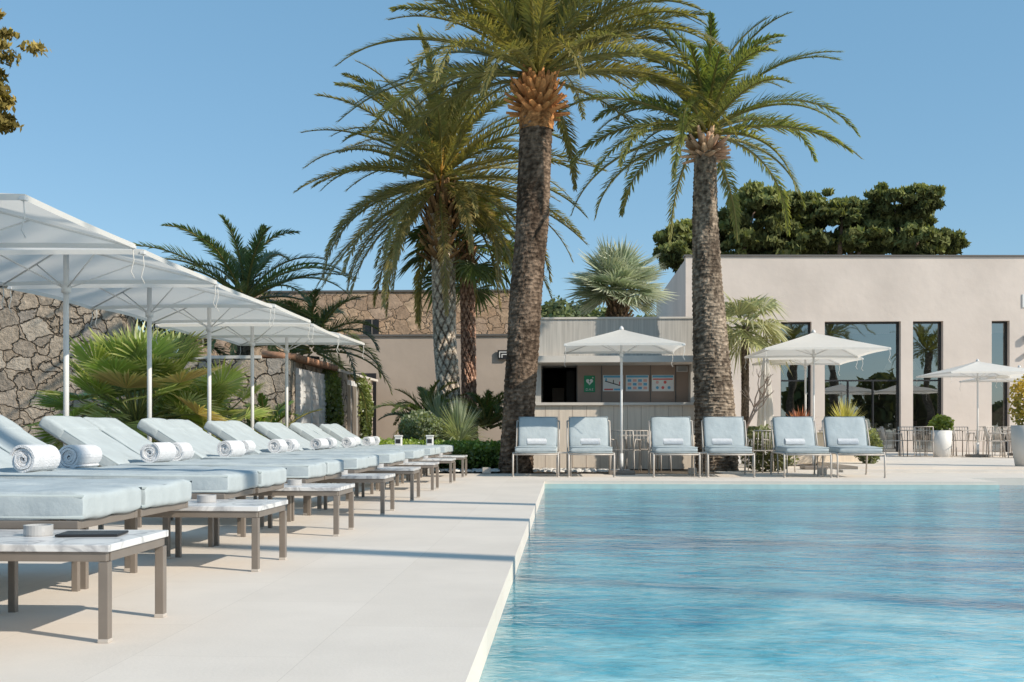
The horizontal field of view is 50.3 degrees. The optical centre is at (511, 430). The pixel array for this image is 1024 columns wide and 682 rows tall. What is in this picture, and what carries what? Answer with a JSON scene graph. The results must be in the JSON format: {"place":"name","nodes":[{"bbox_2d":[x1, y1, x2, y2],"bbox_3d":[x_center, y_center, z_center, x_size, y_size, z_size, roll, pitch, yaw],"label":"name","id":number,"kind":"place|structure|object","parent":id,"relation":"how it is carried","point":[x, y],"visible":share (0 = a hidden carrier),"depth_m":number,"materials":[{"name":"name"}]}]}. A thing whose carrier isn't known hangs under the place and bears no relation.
{"place":"outdoors","nodes":[
{"label":"outdoors","id":0,"kind":"place"},
{"bbox_2d":[0,473,1023,681],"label":"pool deck","id":1,"kind":"structure","parent":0,"point":[415,590],"depth_m":5.59,"materials":[{"name":"stone"}]},
{"bbox_2d":[0,193,135,277],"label":"parasol","id":2,"kind":"object","parent":1,"relation":"on","point":[26,221],"visible":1,"depth_m":9.48,"materials":[{"name":"fabric"}]},
{"bbox_2d":[0,483,141,612],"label":"sun lounger","id":3,"kind":"object","parent":1,"relation":"on","point":[70,506],"visible":0.96,"depth_m":5.03,"materials":[{"name":"fabric"}]},
{"bbox_2d":[0,529,167,642],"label":"side table","id":4,"kind":"object","parent":1,"relation":"on","point":[18,545],"visible":1,"depth_m":4.34,"materials":[{"name":"stone"}]},
{"bbox_2d":[23,524,53,536],"bbox_3d":[-2.036,0.427,4.683,0.120,0.045,0.120,0,0,3],"label":"ashtray","id":5,"kind":"object","parent":4,"relation":"on","point":[32,530],"visible":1,"depth_m":4.64,"materials":[{"name":"white ceramic"}]},
{"bbox_2d":[55,530,128,536],"bbox_3d":[-1.807,0.443,4.692,0.260,0.011,0.180,0,0,-5],"label":"tablet menu","id":6,"kind":"object","parent":4,"relation":"on","point":[104,533],"visible":1,"depth_m":4.64,"materials":[{"name":"black paper"}]},
{"bbox_2d":[0,478,191,588],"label":"sun lounger","id":7,"kind":"object","parent":1,"relation":"on","point":[159,496],"visible":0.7,"depth_m":6.03,"materials":[{"name":"fabric"}]},
{"bbox_2d":[0,248,217,445],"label":"parasol","id":8,"kind":"object","parent":1,"relation":"on","point":[64,269],"visible":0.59,"depth_m":11.57,"materials":[{"name":"fabric"}]},
{"bbox_2d":[0,449,257,557],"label":"sun lounger","id":9,"kind":"object","parent":1,"relation":"on","point":[224,483],"visible":0.61,"depth_m":7.25,"materials":[{"name":"fabric"}]},
{"bbox_2d":[9,444,60,472],"bbox_3d":[-3.294,0.189,7.539,0.179,0.187,0.395,-1,0,4],"label":"rolled towel","id":10,"kind":"object","parent":9,"relation":"on","point":[36,457],"visible":1,"depth_m":7.39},
{"bbox_2d":[7,283,271,441],"bbox_3d":[-4.436,-0.570,13.328,2.454,2.840,2.099,0,0,4],"label":"parasol","id":11,"kind":"object","parent":1,"relation":"on","point":[149,297],"visible":0.65,"depth_m":13.78,"materials":[{"name":"fabric"}]},
{"bbox_2d":[0,415,286,545],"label":"sun lounger","id":12,"kind":"object","parent":1,"relation":"on","point":[13,435],"visible":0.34,"depth_m":8.32,"materials":[{"name":"fabric"}]},
{"bbox_2d":[59,444,101,467],"bbox_3d":[-3.298,0.201,8.328,0.177,0.185,0.389,30,3,5],"label":"rolled towel","id":13,"kind":"object","parent":12,"relation":"on","point":[77,456],"visible":0.94,"depth_m":8.19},
{"bbox_2d":[39,416,325,527],"bbox_3d":[-2.917,0.354,9.772,2.390,0.976,0.729,0,0,3],"label":"sun lounger","id":14,"kind":"object","parent":1,"relation":"on","point":[68,430],"visible":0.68,"depth_m":9.54,"materials":[{"name":"fabric"}]},
{"bbox_2d":[140,442,176,462],"bbox_3d":[-3.177,0.194,9.796,0.189,0.181,0.399,3,0,4],"label":"rolled towel","id":15,"kind":"object","parent":14,"relation":"on","point":[159,452],"visible":1,"depth_m":9.62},
{"bbox_2d":[95,303,310,434],"bbox_3d":[-4.328,-0.603,15.576,2.453,2.840,2.099,0,0,2],"label":"parasol","id":16,"kind":"object","parent":1,"relation":"on","point":[203,315],"visible":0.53,"depth_m":16.20,"materials":[{"name":"fabric"}]},
{"bbox_2d":[124,499,287,571],"bbox_3d":[-1.898,0.645,6.825,0.830,0.390,0.650,0,0,4],"label":"side table","id":17,"kind":"object","parent":1,"relation":"on","point":[254,509],"visible":0.59,"depth_m":6.53,"materials":[{"name":"stone"}]},
{"bbox_2d":[197,494,215,502],"bbox_3d":[-1.923,0.427,6.860,0.120,0.045,0.120,0,0,3],"label":"ashtray","id":18,"kind":"object","parent":17,"relation":"on","point":[207,498],"visible":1,"depth_m":6.81,"materials":[{"name":"white ceramic"}]},
{"bbox_2d":[83,417,343,520],"bbox_3d":[-2.872,0.355,10.517,2.390,0.974,0.729,0,0,3],"label":"sun lounger","id":19,"kind":"object","parent":1,"relation":"on","point":[124,434],"visible":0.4,"depth_m":10.41,"materials":[{"name":"fabric"}]},
{"bbox_2d":[172,442,194,460],"bbox_3d":[-3.186,0.200,10.472,0.170,0.177,0.374,-18,0,-1],"label":"rolled towel","id":20,"kind":"object","parent":19,"relation":"on","point":[185,451],"visible":0.74,"depth_m":10.36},
{"bbox_2d":[155,322,338,429],"bbox_3d":[-4.224,-0.556,17.723,2.453,2.840,2.099,0,0,1],"label":"parasol","id":21,"kind":"object","parent":1,"relation":"on","point":[251,330],"visible":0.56,"depth_m":18.18,"materials":[{"name":"fabric"}]},
{"bbox_2d":[137,418,368,509],"bbox_3d":[-2.811,0.350,11.950,2.389,0.984,0.729,0,0,3],"label":"sun lounger","id":22,"kind":"object","parent":1,"relation":"on","point":[160,430],"visible":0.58,"depth_m":11.70,"materials":[{"name":"fabric"}]},
{"bbox_2d":[217,440,245,456],"bbox_3d":[-3.067,0.200,11.928,0.178,0.185,0.391,-15,-2,9],"label":"rolled towel","id":23,"kind":"object","parent":22,"relation":"on","point":[232,448],"visible":0.99,"depth_m":11.76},
{"bbox_2d":[168,419,378,498],"bbox_3d":[-2.787,0.354,12.696,2.390,0.976,0.729,0,0,3],"label":"sun lounger","id":24,"kind":"object","parent":1,"relation":"on","point":[190,428],"visible":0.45,"depth_m":12.68,"materials":[{"name":"fabric"}]},
{"bbox_2d":[202,331,364,427],"bbox_3d":[-4.119,-0.603,19.921,2.453,2.840,2.099,0,0,4],"label":"parasol","id":25,"kind":"object","parent":1,"relation":"on","point":[287,341],"visible":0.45,"depth_m":20.67,"materials":[{"name":"fabric"}]},
{"bbox_2d":[237,483,354,535],"bbox_3d":[-1.772,0.645,8.997,0.830,0.390,0.650,0,0,3],"label":"side table","id":26,"kind":"object","parent":1,"relation":"on","point":[335,490],"visible":0.59,"depth_m":8.69,"materials":[{"name":"stone"}]},
{"bbox_2d":[204,420,397,496],"bbox_3d":[-2.710,0.355,14.125,2.390,0.974,0.729,0,0,3],"label":"sun lounger","id":27,"kind":"object","parent":1,"relation":"on","point":[223,430],"visible":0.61,"depth_m":13.83,"materials":[{"name":"fabric"}]},
{"bbox_2d":[268,439,287,452],"bbox_3d":[-3.030,0.200,14.114,0.177,0.185,0.389,-22,-1,1],"label":"rolled towel","id":28,"kind":"object","parent":27,"relation":"on","point":[277,445],"visible":0.99,"depth_m":13.93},
{"bbox_2d":[226,420,404,493],"bbox_3d":[-2.693,0.350,14.867,2.389,0.984,0.729,0,0,3],"label":"sun lounger","id":29,"kind":"object","parent":1,"relation":"on","point":[249,431],"visible":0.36,"depth_m":14.84,"materials":[{"name":"fabric"}]},
{"bbox_2d":[253,422,419,487],"bbox_3d":[-2.601,0.354,16.314,2.390,0.976,0.729,0,0,3],"label":"sun lounger","id":30,"kind":"object","parent":1,"relation":"on","point":[269,430],"visible":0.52,"depth_m":16.05,"materials":[{"name":"fabric"}]},
{"bbox_2d":[310,438,328,449],"bbox_3d":[-2.872,0.197,16.248,0.176,0.169,0.371,-3,0,8],"label":"rolled towel","id":31,"kind":"object","parent":30,"relation":"on","point":[318,443],"visible":1,"depth_m":16.09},
{"bbox_2d":[273,423,423,485],"bbox_3d":[-2.594,0.355,17.034,2.390,0.974,0.729,0,0,2],"label":"sun lounger","id":32,"kind":"object","parent":1,"relation":"on","point":[285,429],"visible":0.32,"depth_m":17.06,"materials":[{"name":"fabric"}]},
{"bbox_2d":[303,473,394,514],"bbox_3d":[-1.661,0.645,11.175,0.830,0.390,0.650,0,0,3],"label":"side table","id":33,"kind":"object","parent":1,"relation":"on","point":[381,478],"visible":0.69,"depth_m":10.87,"materials":[{"name":"stone"}]},
{"bbox_2d":[289,422,434,480],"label":"sun lounger","id":34,"kind":"object","parent":1,"relation":"on","point":[304,431],"visible":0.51,"depth_m":18.16,"materials":[{"name":"fabric"}]},
{"bbox_2d":[303,423,440,478],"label":"sun lounger","id":35,"kind":"object","parent":1,"relation":"on","point":[316,429],"visible":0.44,"depth_m":19.23,"materials":[{"name":"fabric"}]},
{"bbox_2d":[345,467,420,500],"bbox_3d":[-1.571,0.645,13.348,0.830,0.390,0.650,0,0,2],"label":"side table","id":36,"kind":"object","parent":1,"relation":"on","point":[411,471],"visible":0.64,"depth_m":13.03,"materials":[{"name":"stone"}]},
{"bbox_2d":[319,424,448,475],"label":"sun lounger","id":37,"kind":"object","parent":1,"relation":"on","point":[334,432],"visible":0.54,"depth_m":20.37,"materials":[{"name":"fabric"}]},
{"bbox_2d":[330,423,453,472],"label":"sun lounger","id":38,"kind":"object","parent":1,"relation":"on","point":[349,434],"visible":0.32,"depth_m":21.35,"materials":[{"name":"fabric"}]},
{"bbox_2d":[375,462,438,490],"bbox_3d":[-1.485,0.645,15.529,0.830,0.390,0.650,0,0,3],"label":"side table","id":39,"kind":"object","parent":1,"relation":"on","point":[432,465],"visible":0.66,"depth_m":15.21,"materials":[{"name":"stone"}]},
{"bbox_2d":[401,458,455,482],"bbox_3d":[-1.354,0.645,17.703,0.830,0.390,0.650,0,0,3],"label":"side table","id":40,"kind":"object","parent":1,"relation":"on","point":[450,461],"visible":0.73,"depth_m":17.39,"materials":[{"name":"stone"}]},
{"bbox_2d":[423,455,467,476],"bbox_3d":[-1.256,0.645,19.887,0.830,0.390,0.650,0,0,3],"label":"side table","id":41,"kind":"object","parent":1,"relation":"on","point":[460,457],"visible":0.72,"depth_m":19.57,"materials":[{"name":"stone"}]},
{"bbox_2d":[512,417,560,476],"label":"sun lounger","id":42,"kind":"object","parent":1,"relation":"on","point":[539,427],"visible":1,"depth_m":20.99,"materials":[{"name":"fabric"}]},
{"bbox_2d":[566,417,615,476],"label":"sun lounger","id":43,"kind":"object","parent":1,"relation":"on","point":[587,427],"visible":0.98,"depth_m":20.91,"materials":[{"name":"fabric"}]},
{"bbox_2d":[564,326,685,473],"bbox_3d":[2.111,-0.590,21.023,2.217,2.860,2.217,0,0,3],"label":"parasol","id":44,"kind":"object","parent":1,"relation":"on","point":[621,341],"visible":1,"depth_m":20.99,"materials":[{"name":"fabric"}]},
{"bbox_2d":[610,430,641,471],"bbox_3d":[2.303,0.415,22.178,0.548,0.851,0.586,0,0,23],"label":"garden chair","id":45,"kind":"object","parent":1,"relation":"on","point":[629,449],"visible":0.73,"depth_m":21.99,"materials":[{"name":"metal"}]},
{"bbox_2d":[648,417,700,477],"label":"sun lounger","id":46,"kind":"object","parent":1,"relation":"on","point":[670,427],"visible":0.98,"depth_m":20.86,"materials":[{"name":"fabric"}]},
{"bbox_2d":[701,417,755,477],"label":"sun lounger","id":47,"kind":"object","parent":1,"relation":"on","point":[732,428],"visible":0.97,"depth_m":20.82,"materials":[{"name":"fabric"}]},
{"bbox_2d":[545,484,999,489],"bbox_3d":[5.338,1.615,5.150,10.830,1.450,28.800,0,0,3],"label":"pool edge","id":48,"kind":"object","parent":1,"relation":"in","point":[759,486],"visible":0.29,"depth_m":18.07,"materials":[{"name":"stone"}]},
{"bbox_2d":[770,416,832,477],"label":"sun lounger","id":49,"kind":"object","parent":1,"relation":"on","point":[792,427],"visible":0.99,"depth_m":20.69,"materials":[{"name":"fabric"}]},
{"bbox_2d":[821,416,885,477],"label":"sun lounger","id":50,"kind":"object","parent":1,"relation":"on","point":[834,428],"visible":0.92,"depth_m":20.64,"materials":[{"name":"fabric"}]},
{"bbox_2d":[0,0,1023,352],"label":"sky","id":51,"kind":"structure","parent":0,"point":[138,117],"materials":[{"name":"blue"}]},
{"bbox_2d":[422,466,719,473],"bbox_3d":[-12.787,0.858,14.130,33.100,0.005,45.000,0,0,3],"label":"garden bed","id":52,"kind":"object","parent":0,"point":[659,472],"depth_m":22.29,"materials":[{"name":"soil"}]},
{"bbox_2d":[24,318,275,466],"bbox_3d":[-6.013,-0.556,17.961,3.988,2.686,4.218,0,0,3],"label":"fan palm shrub","id":53,"kind":"object","parent":52,"relation":"on","point":[114,367],"visible":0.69,"depth_m":17.41,"materials":[{"name":"green plant"}]},
{"bbox_2d":[69,368,250,441],"bbox_3d":[-6.982,0.052,21.552,4.130,2.552,3.558,0,0,-23],"label":"sago palm","id":54,"kind":"object","parent":52,"relation":"on","point":[175,417],"visible":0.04,"depth_m":20.99,"materials":[{"name":"green plant"}]},
{"bbox_2d":[224,392,322,438],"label":"sago palm","id":55,"kind":"object","parent":52,"relation":"on","point":[263,403],"visible":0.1,"depth_m":21.30,"materials":[{"name":"green plant"}]},
{"bbox_2d":[398,409,448,441],"bbox_3d":[-1.974,0.105,24.147,1.159,1.180,1.092,0,0,3],"label":"round shrub","id":56,"kind":"object","parent":52,"relation":"on","point":[421,426],"visible":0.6,"depth_m":23.86,"materials":[{"name":"green plant"}]},
{"bbox_2d":[369,380,503,438],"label":"sago palm","id":57,"kind":"object","parent":52,"relation":"on","point":[489,402],"visible":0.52,"depth_m":26.38,"materials":[{"name":"green plant"}]},
{"bbox_2d":[419,388,453,424],"bbox_3d":[-1.689,-0.451,25.690,1.779,1.244,1.738,0,0,39],"label":"yucca plant","id":58,"kind":"object","parent":52,"relation":"on","point":[438,406],"visible":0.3,"depth_m":25.58,"materials":[{"name":"green plant"}]},
{"bbox_2d":[380,437,500,472],"bbox_3d":[-2.170,0.534,22.632,4.633,0.847,1.010,0,0,3],"label":"hedge","id":59,"kind":"object","parent":52,"relation":"on","point":[483,453],"visible":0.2,"depth_m":22.33,"materials":[{"name":"green plant"}]},
{"bbox_2d":[294,24,608,439],"bbox_3d":[-1.372,-4.386,27.215,7.692,10.552,7.821,0,0,3],"label":"palm tree","id":60,"kind":"object","parent":52,"relation":"on","point":[434,137],"visible":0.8,"depth_m":26.53,"materials":[{"name":"green plant"}]},
{"bbox_2d":[395,174,515,456],"bbox_3d":[-1.238,-2.808,28.099,3.717,7.396,3.573,0,0,3],"label":"palm tree","id":61,"kind":"object","parent":52,"relation":"on","point":[469,270],"visible":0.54,"depth_m":27.92,"materials":[{"name":"green plant"}]},
{"bbox_2d":[423,395,492,441],"bbox_3d":[-1.198,-0.160,24.278,2.252,1.440,2.171,0,0,-37],"label":"yucca plant","id":62,"kind":"object","parent":52,"relation":"on","point":[457,428],"visible":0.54,"depth_m":24.07,"materials":[{"name":"green plant"}]},
{"bbox_2d":[422,468,629,471],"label":"pebbles","id":63,"kind":"object","parent":52,"relation":"on","point":[538,469],"visible":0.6,"depth_m":21.82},
{"bbox_2d":[334,0,739,473],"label":"palm tree","id":64,"kind":"object","parent":52,"relation":"on","point":[529,39],"visible":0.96,"depth_m":21.69,"materials":[{"name":"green plant"}]},
{"bbox_2d":[596,469,687,469],"bbox_3d":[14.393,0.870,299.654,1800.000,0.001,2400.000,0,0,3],"label":"ground","id":65,"kind":"structure","parent":0,"point":[659,469],"depth_m":24.43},
{"bbox_2d":[0,8,50,134],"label":"pine tree","id":66,"kind":"object","parent":65,"relation":"on","point":[8,122],"visible":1,"depth_m":41.14,"materials":[{"name":"green plant"}]},
{"bbox_2d":[0,286,135,444],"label":"stone wall","id":67,"kind":"structure","parent":65,"relation":"on","point":[31,343],"depth_m":24.75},
{"bbox_2d":[136,267,229,354],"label":"palm tree","id":68,"kind":"object","parent":65,"relation":"on","point":[140,323],"visible":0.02,"depth_m":27.14,"materials":[{"name":"green plant"}]},
{"bbox_2d":[134,214,358,369],"bbox_3d":[-7.227,-2.385,29.448,6.430,6.450,5.610,0,0,-24],"label":"palm tree","id":69,"kind":"object","parent":65,"relation":"on","point":[247,267],"visible":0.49,"depth_m":28.96,"materials":[{"name":"green plant"}]},
{"bbox_2d":[173,351,377,437],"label":"changing cabins","id":70,"kind":"object","parent":65,"relation":"on","point":[306,386],"visible":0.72,"depth_m":25.05,"materials":[{"name":"stone"}]},
{"bbox_2d":[296,368,361,437],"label":"doors","id":71,"kind":"structure","parent":70,"relation":"in","point":[310,385],"depth_m":27.20,"materials":[{"name":"white metal"}]},
{"bbox_2d":[324,370,373,437],"bbox_3d":[-4.636,-0.505,30.969,0.636,2.601,5.931,0,0,3],"label":"climbing ivy","id":72,"kind":"object","parent":70,"relation":"attached to","point":[335,412],"visible":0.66,"depth_m":29.07,"materials":[{"name":"green plant"}]},
{"bbox_2d":[235,287,392,424],"bbox_3d":[-5.576,-1.524,30.482,4.513,4.728,4.819,0,0,36],"label":"palm tree","id":73,"kind":"object","parent":65,"relation":"on","point":[324,316],"visible":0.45,"depth_m":30.11,"materials":[{"name":"green plant"}]},
{"bbox_2d":[180,291,509,440],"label":"walls","id":74,"kind":"structure","parent":65,"relation":"on","point":[407,363],"depth_m":36.25,"materials":[{"name":"stone"}]},
{"bbox_2d":[356,319,378,435],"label":"openings","id":75,"kind":"object","parent":74,"relation":"attached to","point":[370,329],"visible":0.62,"depth_m":36.22,"materials":[{"name":"black"}]},
{"bbox_2d":[264,289,509,335],"bbox_3d":[-5.191,-3.930,36.786,12.200,1.580,1.110,0,0,3],"label":"coping","id":76,"kind":"object","parent":74,"relation":"on","point":[390,291],"visible":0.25,"depth_m":36.36,"materials":[{"name":"grey"}]},
{"bbox_2d":[533,317,695,468],"bbox_3d":[2.414,-0.825,26.289,3.860,3.350,5.250,0,0,3],"label":"pool bar","id":77,"kind":"object","parent":65,"relation":"on","point":[562,396],"visible":0.63,"depth_m":23.97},
{"bbox_2d":[584,376,594,391],"bbox_3d":[1.771,-1.070,24.881,0.250,0.380,0.016,0,0,3],"label":"defibrillator sign","id":78,"kind":"object","parent":77,"relation":"attached to","point":[589,383],"visible":1,"depth_m":24.88,"materials":[{"name":"green"}]},
{"bbox_2d":[603,375,619,390],"bbox_3d":[2.305,-1.085,24.857,0.460,0.370,0.012,0,0,3],"label":"pool rules sign","id":79,"kind":"object","parent":77,"relation":"attached to","point":[611,382],"visible":0.83,"depth_m":24.86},
{"bbox_2d":[626,375,648,390],"bbox_3d":[2.855,-1.085,24.831,0.520,0.370,0.012,0,0,3],"label":"pool rules sign","id":80,"kind":"object","parent":77,"relation":"attached to","point":[637,382],"visible":1,"depth_m":24.82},
{"bbox_2d":[652,375,673,390],"bbox_3d":[3.434,-1.085,24.802,0.500,0.370,0.012,0,0,3],"label":"pool rules sign","id":81,"kind":"object","parent":77,"relation":"attached to","point":[662,382],"visible":1,"depth_m":24.80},
{"bbox_2d":[562,233,678,316],"bbox_3d":[3.049,-2.334,30.390,3.310,6.348,3.202,0,0,-28],"label":"fan palm tree","id":82,"kind":"object","parent":65,"relation":"on","point":[620,270],"visible":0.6,"depth_m":29.95,"materials":[{"name":"green plant"}]},
{"bbox_2d":[652,179,835,272],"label":"pine tree","id":83,"kind":"object","parent":65,"relation":"on","point":[765,233],"visible":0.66,"depth_m":58.07,"materials":[{"name":"green plant"}]},
{"bbox_2d":[656,262,1003,451],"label":"interior","id":84,"kind":"object","parent":65,"relation":"on","point":[877,366],"visible":0.23,"depth_m":48.79,"materials":[{"name":"paint"}]},
{"bbox_2d":[788,187,894,254],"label":"pine tree","id":85,"kind":"object","parent":65,"relation":"on","point":[854,228],"visible":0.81,"depth_m":58.71,"materials":[{"name":"green plant"}]},
{"bbox_2d":[684,256,1023,451],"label":"walls","id":86,"kind":"structure","parent":65,"relation":"on","point":[965,301],"depth_m":37.40,"materials":[{"name":"paint"}]},
{"bbox_2d":[683,254,1023,258],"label":"coping","id":87,"kind":"object","parent":86,"relation":"on","point":[685,255],"visible":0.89,"depth_m":37.42,"materials":[{"name":"grey"}]},
{"bbox_2d":[781,321,1006,451],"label":"window frames","id":88,"kind":"structure","parent":86,"relation":"attached to","point":[897,323],"depth_m":37.61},
{"bbox_2d":[861,181,971,254],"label":"pine tree","id":89,"kind":"object","parent":65,"relation":"on","point":[910,218],"visible":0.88,"depth_m":57.78,"materials":[{"name":"green plant"}]},
{"bbox_2d":[479,485,1023,681],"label":"pool water","id":90,"kind":"structure","parent":0,"point":[753,585],"depth_m":6.70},
{"bbox_2d":[714,452,1023,474],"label":"terrace","id":91,"kind":"structure","parent":0,"point":[929,463],"depth_m":22.86,"materials":[{"name":"stone"}]},
{"bbox_2d":[557,11,863,471],"bbox_3d":[4.055,-4.038,22.845,5.937,9.856,5.889,0,0,41],"label":"palm tree","id":92,"kind":"object","parent":91,"relation":"on","point":[713,388],"visible":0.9,"depth_m":22.75,"materials":[{"name":"green plant"}]},
{"bbox_2d":[740,370,772,445],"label":"bare frangipani tree","id":93,"kind":"object","parent":91,"relation":"on","point":[759,401],"visible":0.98,"depth_m":24.28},
{"bbox_2d":[724,292,795,463],"bbox_3d":[5.760,-1.375,27.693,2.987,4.431,3.037,0,0,3],"label":"fan palm tree","id":94,"kind":"object","parent":91,"relation":"on","point":[744,308],"visible":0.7,"depth_m":27.49,"materials":[{"name":"green plant"}]},
{"bbox_2d":[747,430,778,472],"bbox_3d":[4.994,0.415,21.646,0.548,0.851,0.586,0,0,3],"label":"garden chair","id":95,"kind":"object","parent":91,"relation":"on","point":[761,448],"visible":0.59,"depth_m":21.44,"materials":[{"name":"metal"}]},
{"bbox_2d":[757,358,773,465],"bbox_3d":[5.992,-0.560,25.742,0.500,2.800,0.500,0,0,3],"label":"closed parasol","id":96,"kind":"object","parent":91,"relation":"on","point":[765,415],"visible":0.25,"depth_m":25.65,"materials":[{"name":"fabric"}]},
{"bbox_2d":[740,424,798,471],"bbox_3d":[5.272,0.394,22.379,1.238,1.092,0.898,0,0,3],"label":"round shrub","id":97,"kind":"object","parent":91,"relation":"on","point":[759,456],"visible":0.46,"depth_m":22.26,"materials":[{"name":"green plant"}]},
{"bbox_2d":[761,431,795,472],"bbox_3d":[5.334,0.415,21.835,0.548,0.851,0.586,0,0,33],"label":"garden chair","id":98,"kind":"object","parent":91,"relation":"on","point":[763,439],"visible":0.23,"depth_m":21.76,"materials":[{"name":"metal"}]},
{"bbox_2d":[752,357,863,415],"bbox_3d":[7.189,-0.700,26.686,2.217,2.860,2.217,0,0,3],"label":"parasol","id":99,"kind":"object","parent":91,"relation":"on","point":[805,362],"visible":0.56,"depth_m":27.21,"materials":[{"name":"fabric"}]},
{"bbox_2d":[744,330,890,468],"bbox_3d":[6.565,-0.680,23.712,2.572,3.040,2.572,0,0,3],"label":"parasol","id":100,"kind":"object","parent":91,"relation":"on","point":[813,344],"visible":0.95,"depth_m":23.51,"materials":[{"name":"fabric"}]},
{"bbox_2d":[782,433,861,463],"bbox_3d":[7.360,0.420,26.077,2.100,0.750,0.500,0,0,3],"label":"planter box","id":101,"kind":"object","parent":91,"relation":"on","point":[806,459],"visible":0.03,"depth_m":25.83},
{"bbox_2d":[819,397,868,432],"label":"ornamental grass","id":102,"kind":"object","parent":101,"relation":"in","point":[845,412],"depth_m":25.52,"materials":[{"name":"yellow plant"}]},
{"bbox_2d":[854,428,882,463],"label":"round shrub","id":103,"kind":"object","parent":91,"relation":"on","point":[875,440],"visible":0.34,"depth_m":24.05,"materials":[{"name":"green plant"}]},
{"bbox_2d":[927,413,954,456],"bbox_3d":[11.956,0.127,30.391,0.731,1.227,0.700,0,0,3],"label":"potted plant","id":104,"kind":"object","parent":91,"relation":"on","point":[942,425],"visible":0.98,"depth_m":30.16,"materials":[{"name":"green plant"}]},
{"bbox_2d":[916,359,1023,456],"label":"parasol","id":105,"kind":"object","parent":91,"relation":"on","point":[978,369],"visible":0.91,"depth_m":30.11,"materials":[{"name":"fabric"}]},
{"bbox_2d":[959,365,1023,454],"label":"parasol","id":106,"kind":"object","parent":91,"relation":"on","point":[1002,378],"visible":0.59,"depth_m":32.60,"materials":[{"name":"fabric"}]},
{"bbox_2d":[983,426,1008,457],"bbox_3d":[13.148,0.305,29.612,0.586,0.851,0.548,0,0,16],"label":"garden chair","id":107,"kind":"object","parent":91,"relation":"on","point":[987,434],"visible":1,"depth_m":29.44,"materials":[{"name":"metal"}]},
{"bbox_2d":[1007,374,1023,465],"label":"potted plant","id":108,"kind":"object","parent":91,"relation":"on","point":[1017,437],"visible":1,"depth_m":22.34,"materials":[{"name":"green plant"}]},
{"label":"hill","id":109,"kind":"structure","parent":0,"visible":0},
{"bbox_2d":[541,295,655,316],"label":"distant trees","id":110,"kind":"object","parent":109,"relation":"on","point":[552,308],"visible":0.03,"depth_m":152.45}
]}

